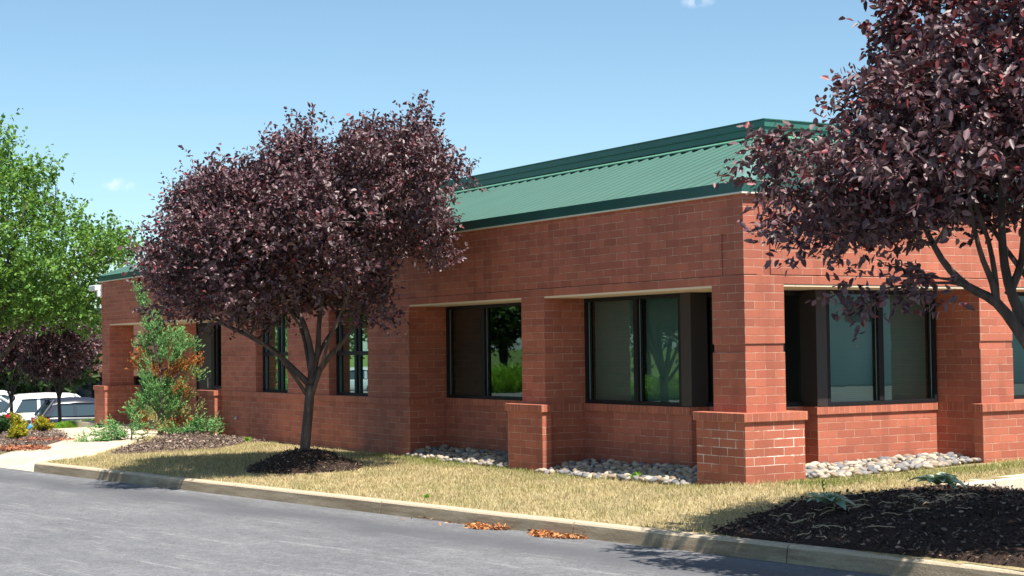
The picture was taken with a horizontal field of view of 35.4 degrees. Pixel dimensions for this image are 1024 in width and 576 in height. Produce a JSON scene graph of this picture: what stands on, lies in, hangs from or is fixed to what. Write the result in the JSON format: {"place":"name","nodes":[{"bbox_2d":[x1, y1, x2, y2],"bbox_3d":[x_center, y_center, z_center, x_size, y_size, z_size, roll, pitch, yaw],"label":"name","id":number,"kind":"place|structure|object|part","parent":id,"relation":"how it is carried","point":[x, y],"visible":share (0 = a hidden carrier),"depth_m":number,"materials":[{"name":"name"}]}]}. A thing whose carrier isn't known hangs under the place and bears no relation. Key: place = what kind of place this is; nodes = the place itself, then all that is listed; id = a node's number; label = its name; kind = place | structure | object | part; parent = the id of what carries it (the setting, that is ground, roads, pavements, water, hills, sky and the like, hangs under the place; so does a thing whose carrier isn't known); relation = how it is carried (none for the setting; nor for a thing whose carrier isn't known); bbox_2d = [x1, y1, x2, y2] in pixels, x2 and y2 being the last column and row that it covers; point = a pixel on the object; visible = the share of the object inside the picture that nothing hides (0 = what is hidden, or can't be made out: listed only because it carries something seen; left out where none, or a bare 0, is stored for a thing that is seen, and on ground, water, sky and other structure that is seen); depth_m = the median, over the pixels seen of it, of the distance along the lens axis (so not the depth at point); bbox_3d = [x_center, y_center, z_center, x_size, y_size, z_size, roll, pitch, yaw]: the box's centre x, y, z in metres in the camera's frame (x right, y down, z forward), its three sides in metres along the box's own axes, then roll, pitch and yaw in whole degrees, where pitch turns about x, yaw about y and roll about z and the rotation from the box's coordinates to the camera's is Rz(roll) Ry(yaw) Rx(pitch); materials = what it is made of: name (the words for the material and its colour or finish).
{"place":"outdoors","nodes":[
{"label":"outdoors","id":0,"kind":"place"},
{"bbox_2d":[0,427,157,471],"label":"path","id":1,"kind":"structure","parent":0,"point":[26,460],"depth_m":28.84,"materials":[{"name":"concrete"}]},
{"bbox_2d":[70,420,198,432],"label":"porch floor","id":2,"kind":"structure","parent":0,"point":[85,423],"depth_m":40.28,"materials":[{"name":"concrete"}]},
{"bbox_2d":[0,418,888,575],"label":"road","id":3,"kind":"structure","parent":0,"point":[55,525],"depth_m":15.81,"materials":[{"name":"grey asphalt"}]},
{"bbox_2d":[0,397,8,412],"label":"car","id":4,"kind":"object","parent":3,"relation":"on","point":[4,402],"visible":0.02,"depth_m":60.40,"materials":[{"name":"white paint"}]},
{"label":"window","id":5,"kind":"part","parent":4,"relation":"part of","materials":[{"name":"grey glass"}]},
{"bbox_2d":[0,390,8,399],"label":"van","id":6,"kind":"object","parent":3,"relation":"on","point":[3,394],"visible":0.02,"depth_m":66.36,"materials":[{"name":"white paint"}]},
{"bbox_2d":[0,392,79,424],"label":"estate car","id":7,"kind":"object","parent":3,"relation":"on","point":[27,406],"visible":0.12,"depth_m":59.65,"materials":[{"name":"white paint"}]},
{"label":"window","id":8,"kind":"part","parent":7,"relation":"part of","materials":[{"name":"grey glass"}]},
{"bbox_2d":[31,397,94,428],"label":"hatchback","id":9,"kind":"object","parent":3,"relation":"on","point":[76,408],"visible":0.09,"depth_m":55.92,"materials":[{"name":"grey paint"}]},
{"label":"window","id":10,"kind":"part","parent":9,"relation":"part of","materials":[{"name":"grey glass"}]},
{"bbox_2d":[404,516,482,528],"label":"fallen leaves","id":11,"kind":"object","parent":3,"relation":"on","point":[440,523],"visible":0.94,"depth_m":17.56,"materials":[{"name":"brown plant"}]},
{"bbox_2d":[464,522,511,529],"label":"fallen leaves","id":12,"kind":"object","parent":3,"relation":"on","point":[473,525],"visible":0.99,"depth_m":16.99,"materials":[{"name":"orange plant"}]},
{"bbox_2d":[34,462,1023,575],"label":"kerb","id":13,"kind":"structure","parent":3,"relation":"on","point":[821,556],"depth_m":15.99,"materials":[{"name":"concrete"}]},
{"bbox_2d":[527,528,586,539],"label":"fallen leaves","id":14,"kind":"object","parent":3,"relation":"on","point":[546,534],"visible":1,"depth_m":16.12,"materials":[{"name":"orange plant"}]},
{"bbox_2d":[0,0,1022,307],"label":"sky","id":15,"kind":"structure","parent":0,"point":[116,87],"materials":[{"name":"blue"}]},
{"bbox_2d":[0,434,1023,570],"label":"lawn","id":16,"kind":"structure","parent":0,"point":[761,505],"depth_m":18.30,"materials":[{"name":"plant"}]},
{"bbox_2d":[0,428,66,453],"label":"mulch bed","id":17,"kind":"object","parent":16,"relation":"on","point":[39,442],"visible":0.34,"depth_m":32.14,"materials":[{"name":"brown wood"}]},
{"bbox_2d":[0,414,11,433],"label":"green bush","id":18,"kind":"object","parent":17,"relation":"on","point":[5,424],"visible":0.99,"depth_m":35.77,"materials":[{"name":"green plant"}]},
{"bbox_2d":[6,423,27,438],"bbox_3d":[-10.223,2.970,33.267,0.424,0.360,0.396,-2,-3,37],"label":"golden shrub","id":19,"kind":"object","parent":17,"relation":"on","point":[18,431],"visible":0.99,"depth_m":33.18,"materials":[{"name":"yellow plant"}]},
{"bbox_2d":[9,411,29,428],"bbox_3d":[-11.730,3.163,38.133,0.523,0.484,0.517,1,-3,-31],"label":"golden shrub","id":20,"kind":"object","parent":17,"relation":"on","point":[15,420],"visible":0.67,"depth_m":38.06,"materials":[{"name":"yellow plant"}]},
{"bbox_2d":[0,443,51,451],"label":"fallen leaves","id":21,"kind":"object","parent":17,"relation":"on","point":[9,447],"visible":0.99,"depth_m":29.19,"materials":[{"name":"plant"}]},
{"bbox_2d":[31,414,55,430],"bbox_3d":[-10.878,3.151,37.214,0.588,0.449,0.540,1,-3,-31],"label":"golden shrub","id":22,"kind":"object","parent":17,"relation":"on","point":[42,423],"visible":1,"depth_m":37.11,"materials":[{"name":"yellow plant"}]},
{"bbox_2d":[18,436,81,441],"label":"fallen leaves","id":23,"kind":"object","parent":17,"relation":"on","point":[47,438],"visible":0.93,"depth_m":32.02,"materials":[{"name":"red plant"}]},
{"bbox_2d":[72,400,165,441],"bbox_3d":[-7.673,2.754,31.301,1.870,1.131,0.849,-1,-2,-3],"label":"spreading juniper","id":24,"kind":"object","parent":16,"relation":"on","point":[116,432],"visible":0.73,"depth_m":31.23,"materials":[{"name":"green plant"}]},
{"bbox_2d":[140,398,157,419],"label":"striped grass","id":25,"kind":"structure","parent":16,"relation":"on","point":[152,416],"depth_m":44.04,"materials":[{"name":"yellow plant"}]},
{"bbox_2d":[110,431,265,453],"bbox_3d":[-6.026,2.980,31.387,2.572,0.163,7.080,-1,-2,-4],"label":"mulch bed","id":26,"kind":"object","parent":16,"relation":"on","point":[171,450],"visible":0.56,"depth_m":29.57,"materials":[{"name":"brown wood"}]},
{"bbox_2d":[122,278,210,435],"bbox_3d":[-7.190,1.549,33.329,1.780,3.546,1.066,0,-2,-18],"label":"shrub","id":27,"kind":"object","parent":26,"relation":"on","point":[169,385],"visible":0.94,"depth_m":33.25,"materials":[{"name":"green plant"}]},
{"bbox_2d":[155,409,229,435],"bbox_3d":[-6.528,2.854,32.666,1.454,0.782,0.787,-1,-2,11],"label":"spreading juniper","id":28,"kind":"object","parent":26,"relation":"on","point":[194,424],"visible":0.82,"depth_m":32.64,"materials":[{"name":"green plant"}]},
{"bbox_2d":[246,449,360,473],"bbox_3d":[-3.046,2.521,23.449,1.800,0.344,1.850,1,-3,-31],"label":"mulch ring","id":29,"kind":"object","parent":16,"relation":"on","point":[322,465],"visible":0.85,"depth_m":22.94,"materials":[{"name":"black wood"}]},
{"bbox_2d":[243,446,362,472],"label":"mulch chips","id":30,"kind":"object","parent":29,"relation":"on","point":[312,449],"visible":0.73,"depth_m":23.09,"materials":[{"name":"brown wood"}]},
{"bbox_2d":[118,89,488,449],"bbox_3d":[-2.896,-0.142,23.515,5.195,5.549,5.520,-1,-2,0],"label":"plum tree","id":31,"kind":"object","parent":29,"relation":"on","point":[349,217],"visible":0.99,"depth_m":22.01,"materials":[{"name":"purple plant"}]},
{"bbox_2d":[406,444,507,467],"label":"river stones","id":32,"kind":"object","parent":16,"relation":"on","point":[481,457],"visible":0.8,"depth_m":24.79,"materials":[{"name":"grey stone"}]},
{"bbox_2d":[534,458,696,484],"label":"river stones","id":33,"kind":"object","parent":16,"relation":"on","point":[666,473],"visible":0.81,"depth_m":21.10,"materials":[{"name":"grey stone"}]},
{"bbox_2d":[627,471,644,478],"bbox_3d":[1.602,2.385,20.493,0.224,0.116,0.265,1,-3,-31],"label":"weed","id":34,"kind":"object","parent":33,"relation":"on","point":[635,473],"visible":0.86,"depth_m":20.47,"materials":[{"name":"green plant"}]},
{"bbox_2d":[709,480,1023,567],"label":"mulch bed","id":35,"kind":"object","parent":16,"relation":"on","point":[948,535],"visible":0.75,"depth_m":14.26,"materials":[{"name":"black wood"}]},
{"bbox_2d":[805,480,855,509],"bbox_3d":[3.105,1.995,15.549,0.464,0.271,0.519,1,-3,-31],"label":"hosta","id":36,"kind":"object","parent":35,"relation":"on","point":[828,497],"visible":1,"depth_m":15.50,"materials":[{"name":"green plant"}]},
{"bbox_2d":[769,491,901,538],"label":"dry stalks","id":37,"kind":"object","parent":35,"relation":"on","point":[834,510],"visible":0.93,"depth_m":15.28,"materials":[{"name":"beige plant"}]},
{"bbox_2d":[712,0,1023,348],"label":"plum tree","id":38,"kind":"object","parent":35,"relation":"on","point":[942,111],"visible":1,"depth_m":12.55,"materials":[{"name":"purple plant"}]},
{"bbox_2d":[878,492,978,509],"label":"dry stalks","id":39,"kind":"object","parent":35,"relation":"on","point":[949,495],"visible":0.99,"depth_m":15.40,"materials":[{"name":"beige plant"}]},
{"bbox_2d":[907,472,967,488],"bbox_3d":[4.447,1.996,16.700,0.522,0.156,0.579,0,-2,-18],"label":"hosta","id":40,"kind":"object","parent":35,"relation":"on","point":[941,477],"visible":1,"depth_m":16.57,"materials":[{"name":"green plant"}]},
{"bbox_2d":[805,452,980,478],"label":"river stones","id":41,"kind":"object","parent":16,"relation":"on","point":[895,463],"visible":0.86,"depth_m":20.07,"materials":[{"name":"beige stone"}]},
{"bbox_2d":[941,474,1023,489],"bbox_3d":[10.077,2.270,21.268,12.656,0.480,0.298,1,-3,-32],"label":"sidewalk","id":42,"kind":"structure","parent":16,"relation":"on","point":[1015,481],"depth_m":18.49,"materials":[{"name":"concrete"}]},
{"bbox_3d":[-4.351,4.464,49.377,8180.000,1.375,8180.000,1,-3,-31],"label":"ground","id":43,"kind":"structure","parent":0,"visible":0},
{"bbox_2d":[0,316,48,417],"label":"purple tree","id":44,"kind":"object","parent":43,"relation":"on","point":[6,339],"visible":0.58,"depth_m":51.51,"materials":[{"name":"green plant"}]},
{"bbox_2d":[0,258,62,390],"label":"broadleaf tree","id":45,"kind":"object","parent":43,"relation":"on","point":[2,386],"depth_m":68.88,"materials":[{"name":"green plant"}]},
{"bbox_2d":[0,281,101,393],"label":"broadleaf tree","id":46,"kind":"object","parent":43,"relation":"on","point":[45,386],"visible":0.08,"depth_m":68.32,"materials":[{"name":"green plant"}]},
{"bbox_2d":[0,266,102,393],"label":"broadleaf tree","id":47,"kind":"object","parent":43,"relation":"on","point":[20,391],"depth_m":71.28,"materials":[{"name":"green plant"}]},
{"bbox_2d":[12,317,101,421],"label":"purple tree","id":48,"kind":"object","parent":43,"relation":"on","point":[63,360],"visible":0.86,"depth_m":49.31,"materials":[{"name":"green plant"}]},
{"bbox_2d":[0,108,144,362],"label":"shade tree","id":49,"kind":"object","parent":43,"relation":"on","point":[108,242],"visible":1,"depth_m":45.43,"materials":[{"name":"green plant"}]},
{"bbox_2d":[2,308,157,417],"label":"shop building","id":50,"kind":"structure","parent":43,"relation":"on","point":[88,391],"depth_m":76.88,"materials":[{"name":"brown brick"}]},
{"bbox_2d":[30,379,101,398],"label":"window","id":51,"kind":"structure","parent":50,"relation":"in","point":[82,392],"depth_m":77.20,"materials":[{"name":"glass"}]},
{"bbox_2d":[136,378,157,408],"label":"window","id":52,"kind":"structure","parent":50,"relation":"in","point":[137,382],"depth_m":77.58,"materials":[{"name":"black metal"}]},
{"bbox_2d":[89,118,1023,486],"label":"office building","id":53,"kind":"structure","parent":43,"relation":"on","point":[633,302],"depth_m":21.91,"materials":[{"name":"brick"}]},
{"bbox_2d":[198,326,210,389],"bbox_3d":[-7.290,2.091,38.031,0.114,2.350,0.920,1,-3,-31],"label":"window","id":54,"kind":"structure","parent":53,"relation":"in","point":[204,384],"depth_m":38.03,"materials":[{"name":"glass"}]},
{"bbox_2d":[213,322,221,388],"bbox_3d":[-6.696,1.553,37.146,0.110,1.557,0.950,1,-3,-31],"label":"window","id":55,"kind":"structure","parent":53,"relation":"in","point":[217,353],"depth_m":37.32,"materials":[{"name":"black glass"}]},
{"bbox_2d":[262,314,287,392],"bbox_3d":[-4.485,1.263,31.111,0.103,1.524,1.570,1,-3,-31],"label":"window","id":56,"kind":"structure","parent":53,"relation":"in","point":[275,375],"depth_m":31.33,"materials":[{"name":"glass"}]},
{"bbox_2d":[336,308,367,395],"bbox_3d":[-2.710,1.130,28.203,0.103,1.524,1.570,1,-3,-31],"label":"window","id":57,"kind":"structure","parent":53,"relation":"in","point":[352,358],"depth_m":28.40,"materials":[{"name":"glass"}]},
{"bbox_2d":[446,302,522,400],"bbox_3d":[-0.144,0.992,25.015,0.103,1.494,3.450,1,-3,-31],"label":"window","id":58,"kind":"structure","parent":53,"relation":"in","point":[484,349],"depth_m":25.42,"materials":[{"name":"black glass"}]},
{"bbox_2d":[584,293,681,406],"bbox_3d":[1.668,0.856,22.047,0.103,1.494,2.250,1,-3,-31],"label":"window","id":59,"kind":"structure","parent":53,"relation":"in","point":[633,343],"depth_m":21.96,"materials":[{"name":"black glass"}]},
{"bbox_2d":[706,290,802,406],"bbox_3d":[3.156,0.792,20.859,0.860,1.494,0.890,1,-3,-31],"label":"window","id":60,"kind":"structure","parent":53,"relation":"in","point":[791,347],"depth_m":20.67,"materials":[{"name":"black glass"}]},
{"bbox_2d":[826,290,936,406],"bbox_3d":[4.844,0.780,21.097,1.950,1.494,0.103,1,-3,-31],"label":"window","id":61,"kind":"structure","parent":53,"relation":"in","point":[895,362],"depth_m":21.06,"materials":[{"name":"black glass"}]},
{"bbox_2d":[1012,292,1023,398],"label":"window","id":62,"kind":"structure","parent":53,"relation":"in","point":[1018,352],"depth_m":22.46,"materials":[{"name":"glass"}]},
{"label":"mulch bed","id":63,"kind":"structure","parent":0,"visible":0},
{"bbox_2d":[52,420,83,427],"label":"ornamental grass","id":64,"kind":"object","parent":63,"relation":"on","point":[65,424],"depth_m":41.50,"materials":[{"name":"green plant"}]},
{"bbox_2d":[69,417,94,427],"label":"ornamental grass","id":65,"kind":"object","parent":63,"relation":"on","point":[82,420],"depth_m":41.79,"materials":[{"name":"green plant"}]}
]}

